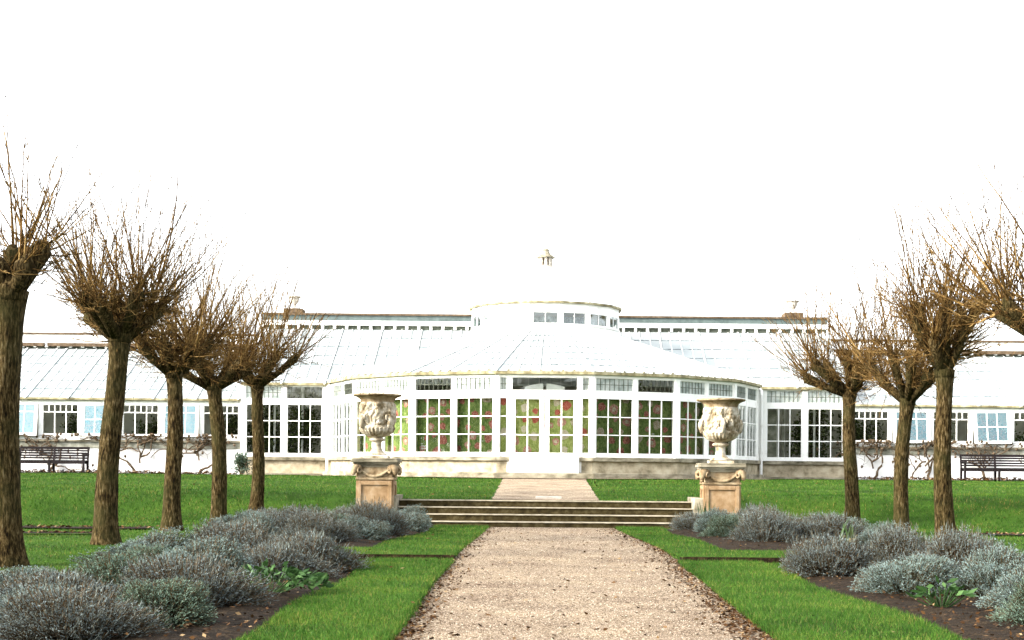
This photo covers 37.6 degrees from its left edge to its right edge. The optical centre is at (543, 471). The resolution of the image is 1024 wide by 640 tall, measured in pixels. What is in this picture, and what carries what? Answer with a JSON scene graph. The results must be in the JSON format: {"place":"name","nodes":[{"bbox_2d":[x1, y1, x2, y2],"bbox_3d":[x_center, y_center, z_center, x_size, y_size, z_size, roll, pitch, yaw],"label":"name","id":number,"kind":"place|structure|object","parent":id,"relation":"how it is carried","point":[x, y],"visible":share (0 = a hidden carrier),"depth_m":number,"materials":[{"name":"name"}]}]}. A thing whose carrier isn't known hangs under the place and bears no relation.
{"place":"outdoors","nodes":[
{"label":"outdoors","id":0,"kind":"place"},
{"bbox_2d":[241,558,449,639],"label":"turf verge","id":1,"kind":"structure","parent":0,"point":[337,611],"depth_m":12.10,"materials":[{"name":"plant"}]},
{"bbox_2d":[0,472,1023,639],"bbox_3d":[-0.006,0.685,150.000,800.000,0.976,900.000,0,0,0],"label":"lawn ground","id":2,"kind":"structure","parent":0,"point":[329,504],"depth_m":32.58,"materials":[{"name":"green plant"}]},
{"bbox_2d":[0,95,133,568],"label":"pollard tree","id":3,"kind":"object","parent":2,"relation":"on","point":[23,264],"visible":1,"depth_m":17.26,"materials":[{"name":"brown plant"}]},
{"bbox_2d":[3,138,246,544],"bbox_3d":[-5.973,-1.710,21.196,3.374,5.744,3.186,0,0,0],"label":"pollard tree","id":4,"kind":"object","parent":2,"relation":"on","point":[118,323],"visible":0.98,"depth_m":21.26,"materials":[{"name":"brown plant"}]},
{"bbox_2d":[29,472,234,474],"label":"wall foot soil","id":5,"kind":"structure","parent":2,"relation":"on","point":[120,473],"depth_m":51.61,"materials":[{"name":"brown soil"}]},
{"bbox_2d":[20,446,89,472],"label":"garden bench","id":6,"kind":"object","parent":5,"relation":"on","point":[83,457],"visible":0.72,"depth_m":51.88,"materials":[{"name":"brown wood"}]},
{"bbox_2d":[2,567,352,639],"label":"planting bed soil","id":7,"kind":"structure","parent":2,"relation":"on","point":[249,611],"depth_m":10.94,"materials":[{"name":"brown soil"}]},
{"bbox_2d":[0,565,82,587],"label":"silver shrub","id":8,"kind":"object","parent":7,"relation":"on","point":[7,572],"visible":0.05,"depth_m":12.49,"materials":[{"name":"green plant"}]},
{"bbox_2d":[0,581,86,627],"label":"silver shrub","id":9,"kind":"object","parent":7,"relation":"on","point":[17,593],"visible":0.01,"depth_m":10.34,"materials":[{"name":"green plant"}]},
{"bbox_2d":[0,564,128,603],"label":"lavender bush","id":10,"kind":"object","parent":7,"relation":"on","point":[58,577],"visible":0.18,"depth_m":11.52,"materials":[{"name":"grey plant"}]},
{"bbox_2d":[0,576,172,639],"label":"lavender bush","id":11,"kind":"object","parent":7,"relation":"on","point":[41,615],"visible":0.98,"depth_m":9.54,"materials":[{"name":"grey plant"}]},
{"bbox_2d":[64,550,165,587],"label":"grey green shrub","id":12,"kind":"object","parent":7,"relation":"on","point":[108,567],"visible":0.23,"depth_m":12.69,"materials":[{"name":"green plant"}]},
{"bbox_2d":[68,525,195,569],"bbox_3d":[-4.431,0.856,16.498,1.548,0.532,1.137,0,0,-5],"label":"silver shrub","id":13,"kind":"object","parent":7,"relation":"on","point":[168,541],"visible":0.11,"depth_m":16.57,"materials":[{"name":"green plant"}]},
{"bbox_2d":[120,543,175,564],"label":"grey green shrub","id":14,"kind":"object","parent":7,"relation":"on","point":[140,550],"visible":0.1,"depth_m":15.19,"materials":[{"name":"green plant"}]},
{"bbox_2d":[112,576,218,628],"bbox_3d":[-2.755,0.937,10.702,0.936,0.396,1.057,0,0,-38],"label":"grey green shrub","id":15,"kind":"object","parent":7,"relation":"on","point":[188,603],"visible":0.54,"depth_m":10.55,"materials":[{"name":"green plant"}]},
{"bbox_2d":[99,548,281,607],"bbox_3d":[-2.905,0.868,11.916,1.320,0.550,1.647,0,0,24],"label":"lavender bush","id":16,"kind":"object","parent":7,"relation":"on","point":[224,590],"visible":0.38,"depth_m":11.93,"materials":[{"name":"grey plant"}]},
{"bbox_2d":[125,532,260,583],"bbox_3d":[-3.435,0.859,14.186,1.632,0.561,1.259,0,0,-6],"label":"silver shrub","id":17,"kind":"object","parent":7,"relation":"on","point":[194,547],"visible":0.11,"depth_m":14.36,"materials":[{"name":"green plant"}]},
{"bbox_2d":[187,514,293,552],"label":"lavender bush","id":18,"kind":"object","parent":7,"relation":"on","point":[251,537],"visible":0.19,"depth_m":16.79,"materials":[{"name":"grey plant"}]},
{"bbox_2d":[225,558,333,592],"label":"broad leaf plant","id":19,"kind":"object","parent":7,"relation":"on","point":[295,575],"visible":0.57,"depth_m":13.30,"materials":[{"name":"green plant"}]},
{"bbox_2d":[235,539,346,578],"bbox_3d":[-2.707,0.917,15.477,1.390,0.449,1.268,0,0,0],"label":"lavender bush","id":20,"kind":"object","parent":7,"relation":"on","point":[277,554],"visible":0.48,"depth_m":15.28,"materials":[{"name":"grey plant"}]},
{"bbox_2d":[261,527,372,572],"bbox_3d":[-2.547,0.878,16.670,1.392,0.548,1.219,0,0,8],"label":"lavender bush","id":21,"kind":"object","parent":7,"relation":"on","point":[313,543],"visible":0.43,"depth_m":16.48,"materials":[{"name":"grey plant"}]},
{"bbox_2d":[88,195,302,530],"bbox_3d":[-6.473,-1.778,25.997,3.716,5.835,3.288,0,0,35],"label":"pollard tree","id":22,"kind":"object","parent":2,"relation":"on","point":[192,351],"visible":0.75,"depth_m":25.77,"materials":[{"name":"brown plant"}]},
{"bbox_2d":[117,229,314,523],"bbox_3d":[-6.386,-1.854,29.081,3.605,6.005,3.246,0,0,37],"label":"pollard tree","id":23,"kind":"object","parent":2,"relation":"on","point":[240,366],"visible":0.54,"depth_m":28.97,"materials":[{"name":"brown plant"}]},
{"bbox_2d":[230,450,251,474],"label":"evergreen bush","id":24,"kind":"object","parent":2,"relation":"on","point":[240,460],"visible":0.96,"depth_m":52.43,"materials":[{"name":"green plant"}]},
{"bbox_2d":[181,251,361,512],"bbox_3d":[-6.107,-1.831,31.670,3.408,5.634,3.516,0,0,-34],"label":"pollard tree","id":25,"kind":"object","parent":2,"relation":"on","point":[256,502],"visible":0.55,"depth_m":31.48,"materials":[{"name":"brown plant"}]},
{"bbox_2d":[96,526,479,558],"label":"turf verge","id":26,"kind":"structure","parent":2,"relation":"on","point":[411,555],"depth_m":19.67,"materials":[{"name":"plant"}]},
{"bbox_2d":[351,458,401,509],"bbox_3d":[-3.284,0.429,29.500,0.914,1.385,0.914,0,0,0],"label":"urn pedestal","id":27,"kind":"object","parent":2,"relation":"on","point":[376,478],"visible":0.78,"depth_m":29.14,"materials":[{"name":"beige stone"}]},
{"bbox_2d":[353,393,401,457],"bbox_3d":[-3.272,-0.892,29.500,0.954,1.257,0.954,0,0,0],"label":"stone urn","id":28,"kind":"object","parent":27,"relation":"on","point":[377,416],"visible":1,"depth_m":29.21,"materials":[{"name":"beige stone"}]},
{"bbox_2d":[331,530,428,546],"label":"planting bed soil","id":29,"kind":"structure","parent":2,"relation":"on","point":[362,543],"depth_m":21.65,"materials":[{"name":"brown soil"}]},
{"bbox_2d":[184,512,280,537],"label":"silver shrub","id":30,"kind":"object","parent":29,"relation":"on","point":[271,527],"visible":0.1,"depth_m":21.25,"materials":[{"name":"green plant"}]},
{"bbox_2d":[206,509,271,528],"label":"silver shrub","id":31,"kind":"object","parent":29,"relation":"on","point":[225,518],"visible":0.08,"depth_m":22.34,"materials":[{"name":"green plant"}]},
{"bbox_2d":[266,501,327,533],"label":"lavender bush","id":32,"kind":"object","parent":29,"relation":"on","point":[280,518],"visible":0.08,"depth_m":22.33,"materials":[{"name":"grey plant"}]},
{"bbox_2d":[277,506,361,542],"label":"lavender bush","id":33,"kind":"object","parent":29,"relation":"on","point":[338,529],"visible":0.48,"depth_m":21.08,"materials":[{"name":"grey plant"}]},
{"bbox_2d":[336,515,394,539],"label":"silver shrub","id":34,"kind":"object","parent":29,"relation":"on","point":[373,530],"visible":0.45,"depth_m":22.53,"materials":[{"name":"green plant"}]},
{"bbox_2d":[343,495,412,535],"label":"lavender bush","id":35,"kind":"object","parent":29,"relation":"on","point":[380,513],"visible":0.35,"depth_m":24.01,"materials":[{"name":"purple plant"}]},
{"bbox_2d":[389,507,430,531],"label":"silver shrub","id":36,"kind":"object","parent":29,"relation":"on","point":[418,523],"visible":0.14,"depth_m":25.64,"materials":[{"name":"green plant"}]},
{"bbox_2d":[19,248,1023,481],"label":"conservatory","id":37,"kind":"object","parent":2,"relation":"on","point":[544,323],"visible":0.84,"depth_m":53.38,"materials":[{"name":"white paint"}]},
{"bbox_2d":[19,432,93,471],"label":"trained vine","id":38,"kind":"object","parent":37,"relation":"attached to","point":[57,436],"visible":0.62,"depth_m":53.33,"materials":[{"name":"brown plant"}]},
{"bbox_2d":[42,403,78,435],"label":"wing window","id":39,"kind":"structure","parent":37,"relation":"in","point":[54,434],"depth_m":53.49,"materials":[{"name":"white paint"}]},
{"bbox_2d":[59,406,101,433],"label":"camellia shrub","id":40,"kind":"object","parent":37,"relation":"on","point":[88,428],"visible":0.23,"depth_m":56.04,"materials":[{"name":"green plant"}]},
{"bbox_2d":[65,433,166,471],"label":"trained vine","id":41,"kind":"object","parent":37,"relation":"attached to","point":[146,439],"visible":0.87,"depth_m":53.30,"materials":[{"name":"brown plant"}]},
{"bbox_2d":[122,404,158,436],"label":"wing window","id":42,"kind":"structure","parent":37,"relation":"in","point":[140,405],"depth_m":53.50,"materials":[{"name":"white paint"}]},
{"bbox_2d":[131,407,183,433],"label":"camellia shrub","id":43,"kind":"object","parent":37,"relation":"on","point":[153,429],"visible":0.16,"depth_m":55.87,"materials":[{"name":"green plant"}]},
{"bbox_2d":[151,434,236,474],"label":"trained vine","id":44,"kind":"object","parent":37,"relation":"attached to","point":[206,437],"visible":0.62,"depth_m":53.30,"materials":[{"name":"brown plant"}]},
{"bbox_2d":[224,406,252,450],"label":"camellia shrub","id":45,"kind":"object","parent":37,"relation":"on","point":[233,425],"visible":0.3,"depth_m":56.08,"materials":[{"name":"green plant"}]},
{"bbox_2d":[245,402,281,456],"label":"window","id":46,"kind":"structure","parent":37,"relation":"in","point":[269,454],"depth_m":53.37,"materials":[{"name":"white paint"}]},
{"bbox_2d":[247,405,288,456],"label":"camellia shrub","id":47,"kind":"object","parent":37,"relation":"on","point":[266,431],"visible":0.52,"depth_m":56.00,"materials":[{"name":"green plant"}]},
{"bbox_2d":[275,389,320,460],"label":"camellia shrub","id":48,"kind":"object","parent":37,"relation":"on","point":[305,430],"visible":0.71,"depth_m":55.45,"materials":[{"name":"green plant"}]},
{"bbox_2d":[286,403,322,456],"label":"window","id":49,"kind":"structure","parent":37,"relation":"in","point":[298,454],"depth_m":53.37,"materials":[{"name":"white paint"}]},
{"bbox_2d":[332,401,341,456],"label":"window","id":50,"kind":"structure","parent":37,"relation":"in","point":[335,454],"depth_m":51.44,"materials":[{"name":"white paint"}]},
{"bbox_2d":[342,400,351,455],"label":"window","id":51,"kind":"structure","parent":37,"relation":"in","point":[344,453],"depth_m":50.11,"materials":[{"name":"white paint"}]},
{"bbox_2d":[355,399,379,455],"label":"window","id":52,"kind":"structure","parent":37,"relation":"in","point":[356,412],"depth_m":49.13,"materials":[{"name":"white paint"}]},
{"bbox_2d":[361,399,408,451],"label":"flower screen","id":53,"kind":"object","parent":37,"relation":"on","point":[405,411],"visible":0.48,"depth_m":48.04,"materials":[{"name":"green plant"}]},
{"bbox_2d":[383,397,408,455],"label":"window","id":54,"kind":"structure","parent":37,"relation":"in","point":[392,453],"depth_m":47.56,"materials":[{"name":"white paint"}]},
{"bbox_2d":[414,396,451,455],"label":"window","id":55,"kind":"structure","parent":37,"relation":"in","point":[427,453],"depth_m":46.88,"materials":[{"name":"white paint"}]},
{"bbox_2d":[417,398,492,460],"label":"flower screen","id":56,"kind":"object","parent":37,"relation":"on","point":[462,427],"visible":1,"depth_m":46.84,"materials":[{"name":"green plant"}]},
{"bbox_2d":[455,396,493,455],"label":"window","id":57,"kind":"structure","parent":37,"relation":"in","point":[468,453],"depth_m":46.38,"materials":[{"name":"white paint"}]},
{"bbox_2d":[511,396,543,454],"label":"door leaf","id":58,"kind":"structure","parent":37,"relation":"in","point":[513,398],"depth_m":46.04,"materials":[{"name":"white paint"}]},
{"bbox_2d":[500,396,587,461],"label":"flower screen","id":59,"kind":"object","parent":37,"relation":"on","point":[533,425],"visible":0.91,"depth_m":46.31,"materials":[{"name":"green plant"}]},
{"bbox_2d":[545,397,577,454],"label":"door leaf","id":60,"kind":"structure","parent":37,"relation":"in","point":[547,399],"depth_m":46.04,"materials":[{"name":"white paint"}]},
{"bbox_2d":[595,397,633,457],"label":"window","id":61,"kind":"structure","parent":37,"relation":"in","point":[611,455],"depth_m":46.41,"materials":[{"name":"white paint"}]},
{"bbox_2d":[596,399,671,457],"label":"flower screen","id":62,"kind":"object","parent":37,"relation":"on","point":[643,429],"visible":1,"depth_m":46.84,"materials":[{"name":"green plant"}]},
{"bbox_2d":[637,398,674,457],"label":"window","id":63,"kind":"structure","parent":37,"relation":"in","point":[649,455],"depth_m":46.96,"materials":[{"name":"white paint"}]},
{"bbox_2d":[680,399,705,458],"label":"window","id":64,"kind":"structure","parent":37,"relation":"in","point":[686,456],"depth_m":47.82,"materials":[{"name":"white paint"}]},
{"bbox_2d":[673,401,726,462],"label":"flower screen","id":65,"kind":"object","parent":37,"relation":"on","point":[683,432],"visible":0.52,"depth_m":48.08,"materials":[{"name":"green plant"}]},
{"bbox_2d":[747,405,756,459],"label":"window","id":66,"kind":"structure","parent":37,"relation":"in","point":[749,457],"depth_m":51.44,"materials":[{"name":"white paint"}]},
{"bbox_2d":[766,407,802,460],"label":"window","id":67,"kind":"structure","parent":37,"relation":"in","point":[778,458],"depth_m":53.37,"materials":[{"name":"white paint"}]},
{"bbox_2d":[786,409,841,457],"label":"camellia shrub","id":68,"kind":"object","parent":37,"relation":"on","point":[810,438],"visible":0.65,"depth_m":55.61,"materials":[{"name":"green plant"}]},
{"bbox_2d":[807,407,842,460],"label":"window","id":69,"kind":"structure","parent":37,"relation":"in","point":[808,458],"depth_m":53.37,"materials":[{"name":"white paint"}]},
{"bbox_2d":[816,439,894,477],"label":"trained vine","id":70,"kind":"object","parent":37,"relation":"attached to","point":[888,442],"visible":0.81,"depth_m":53.30,"materials":[{"name":"brown plant"}]},
{"bbox_2d":[836,406,884,457],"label":"camellia shrub","id":71,"kind":"object","parent":37,"relation":"on","point":[859,433],"visible":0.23,"depth_m":55.87,"materials":[{"name":"green plant"}]},
{"bbox_2d":[855,410,888,442],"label":"wing window","id":72,"kind":"structure","parent":37,"relation":"in","point":[858,411],"depth_m":53.50,"materials":[{"name":"white paint"}]},
{"bbox_2d":[882,440,988,480],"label":"trained vine","id":73,"kind":"object","parent":37,"relation":"attached to","point":[930,443],"visible":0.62,"depth_m":53.32,"materials":[{"name":"brown plant"}]},
{"bbox_2d":[951,440,1021,480],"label":"trained vine","id":74,"kind":"object","parent":37,"relation":"attached to","point":[983,446],"visible":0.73,"depth_m":53.30,"materials":[{"name":"brown plant"}]},
{"bbox_2d":[966,415,1023,441],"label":"window","id":75,"kind":"structure","parent":37,"relation":"on","point":[1003,436],"depth_m":56.27,"materials":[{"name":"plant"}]},
{"bbox_2d":[394,494,702,528],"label":"garden steps","id":76,"kind":"structure","parent":2,"relation":"on","point":[553,513],"depth_m":29.52,"materials":[{"name":"beige stone"}]},
{"bbox_2d":[622,527,788,562],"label":"turf verge","id":77,"kind":"structure","parent":2,"relation":"on","point":[769,559],"depth_m":19.20,"materials":[{"name":"plant"}]},
{"bbox_2d":[695,463,745,514],"bbox_3d":[3.456,0.507,29.500,0.914,1.345,0.914,0,0,0],"label":"urn pedestal","id":78,"kind":"object","parent":2,"relation":"on","point":[720,487],"visible":0.83,"depth_m":29.16,"materials":[{"name":"beige stone"}]},
{"bbox_2d":[696,398,745,462],"bbox_3d":[3.467,-0.795,29.500,0.954,1.257,0.954,0,0,0],"label":"stone urn","id":79,"kind":"object","parent":78,"relation":"on","point":[720,423],"visible":1,"depth_m":29.25,"materials":[{"name":"beige stone"}]},
{"bbox_2d":[667,529,871,550],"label":"planting bed soil","id":80,"kind":"structure","parent":2,"relation":"on","point":[728,545],"depth_m":22.08,"materials":[{"name":"brown soil"}]},
{"bbox_2d":[668,511,701,529],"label":"lavender bush","id":81,"kind":"object","parent":80,"relation":"on","point":[685,521],"visible":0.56,"depth_m":27.20,"materials":[{"name":"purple plant"}]},
{"bbox_2d":[692,507,739,531],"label":"silver shrub","id":82,"kind":"object","parent":80,"relation":"on","point":[701,524],"visible":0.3,"depth_m":26.11,"materials":[{"name":"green plant"}]},
{"bbox_2d":[698,514,743,536],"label":"grey green shrub","id":83,"kind":"object","parent":80,"relation":"on","point":[718,526],"visible":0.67,"depth_m":24.29,"materials":[{"name":"green plant"}]},
{"bbox_2d":[726,504,805,541],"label":"lavender bush","id":84,"kind":"object","parent":80,"relation":"on","point":[757,524],"visible":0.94,"depth_m":22.66,"materials":[{"name":"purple plant"}]},
{"bbox_2d":[791,510,866,540],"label":"lavender bush","id":85,"kind":"object","parent":80,"relation":"on","point":[828,524],"visible":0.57,"depth_m":22.97,"materials":[{"name":"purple plant"}]},
{"bbox_2d":[844,520,908,545],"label":"silver shrub","id":86,"kind":"object","parent":80,"relation":"on","point":[865,534],"visible":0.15,"depth_m":21.84,"materials":[{"name":"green plant"}]},
{"bbox_2d":[685,561,956,639],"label":"turf verge","id":87,"kind":"structure","parent":2,"relation":"on","point":[817,613],"depth_m":12.20,"materials":[{"name":"plant"}]},
{"bbox_2d":[747,246,919,522],"bbox_3d":[5.920,-1.755,31.097,3.458,5.915,3.465,0,0,0],"label":"pollard tree","id":88,"kind":"object","parent":2,"relation":"on","point":[847,391],"visible":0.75,"depth_m":30.88,"materials":[{"name":"brown plant"}]},
{"bbox_2d":[797,203,1023,532],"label":"pollard tree","id":89,"kind":"object","parent":2,"relation":"on","point":[909,390],"visible":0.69,"depth_m":27.09,"materials":[{"name":"brown plant"}]},
{"bbox_2d":[802,575,1023,639],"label":"planting bed soil","id":90,"kind":"structure","parent":2,"relation":"on","point":[841,585],"depth_m":12.10,"materials":[{"name":"brown soil"}]},
{"bbox_2d":[775,530,877,577],"bbox_3d":[3.241,0.916,16.489,1.336,0.577,1.173,0,0,-5],"label":"lavender bush","id":91,"kind":"object","parent":90,"relation":"on","point":[821,555],"visible":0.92,"depth_m":16.20,"materials":[{"name":"grey plant"}]},
{"bbox_2d":[859,519,937,573],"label":"lavender bush","id":92,"kind":"object","parent":90,"relation":"on","point":[891,545],"visible":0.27,"depth_m":16.12,"materials":[{"name":"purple plant"}]},
{"bbox_2d":[847,553,964,595],"bbox_3d":[3.453,0.968,14.039,1.162,0.443,1.160,0,0,-43],"label":"silver shrub","id":93,"kind":"object","parent":90,"relation":"on","point":[904,575],"visible":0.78,"depth_m":13.76,"materials":[{"name":"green plant"}]},
{"bbox_2d":[905,575,977,606],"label":"broad leaf plant","id":94,"kind":"object","parent":90,"relation":"on","point":[953,588],"visible":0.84,"depth_m":12.43,"materials":[{"name":"green plant"}]},
{"bbox_2d":[912,519,1022,576],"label":"lavender bush","id":95,"kind":"object","parent":90,"relation":"on","point":[955,546],"visible":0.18,"depth_m":14.65,"materials":[{"name":"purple plant"}]},
{"bbox_2d":[926,542,1023,598],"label":"silver shrub","id":96,"kind":"object","parent":90,"relation":"on","point":[981,573],"visible":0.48,"depth_m":13.58,"materials":[{"name":"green plant"}]},
{"bbox_2d":[972,565,1023,613],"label":"silver shrub","id":97,"kind":"object","parent":90,"relation":"on","point":[998,596],"visible":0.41,"depth_m":12.04,"materials":[{"name":"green plant"}]},
{"bbox_2d":[985,577,1023,625],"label":"grey green shrub","id":98,"kind":"object","parent":90,"relation":"on","point":[1014,607],"visible":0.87,"depth_m":11.15,"materials":[{"name":"green plant"}]},
{"bbox_2d":[815,143,1023,539],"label":"pollard tree","id":99,"kind":"object","parent":2,"relation":"on","point":[936,342],"visible":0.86,"depth_m":23.46,"materials":[{"name":"brown plant"}]},
{"bbox_2d":[858,479,1023,480],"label":"wall foot soil","id":100,"kind":"structure","parent":2,"relation":"on","point":[955,480],"depth_m":51.27,"materials":[{"name":"brown soil"}]},
{"bbox_2d":[959,454,1023,479],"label":"garden bench","id":101,"kind":"object","parent":100,"relation":"on","point":[978,456],"visible":0.91,"depth_m":51.89,"materials":[{"name":"brown wood"}]},
{"bbox_2d":[890,122,1023,354],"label":"pollard tree","id":102,"kind":"object","parent":2,"relation":"on","point":[1007,309],"visible":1,"depth_m":19.53,"materials":[{"name":"brown plant"}]},
{"bbox_2d":[0,0,1023,340],"label":"sky","id":103,"kind":"structure","parent":0,"point":[667,156],"materials":[{"name":"white"}]},
{"bbox_2d":[492,478,597,499],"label":"terrace gravel path","id":104,"kind":"structure","parent":0,"point":[533,488],"depth_m":36.11,"materials":[{"name":"beige gravel"}]},
{"bbox_2d":[394,527,771,639],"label":"gravel path","id":105,"kind":"structure","parent":0,"point":[548,563],"depth_m":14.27,"materials":[{"name":"beige gravel"}]},
{"bbox_2d":[20,469,1023,639],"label":"leaf litter","id":106,"kind":"object","parent":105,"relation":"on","point":[681,569],"visible":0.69,"depth_m":13.36,"materials":[{"name":"brown plant"}]},
{"bbox_2d":[763,409,790,464],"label":"window","id":107,"kind":"structure","parent":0,"point":[772,436],"depth_m":54.50,"materials":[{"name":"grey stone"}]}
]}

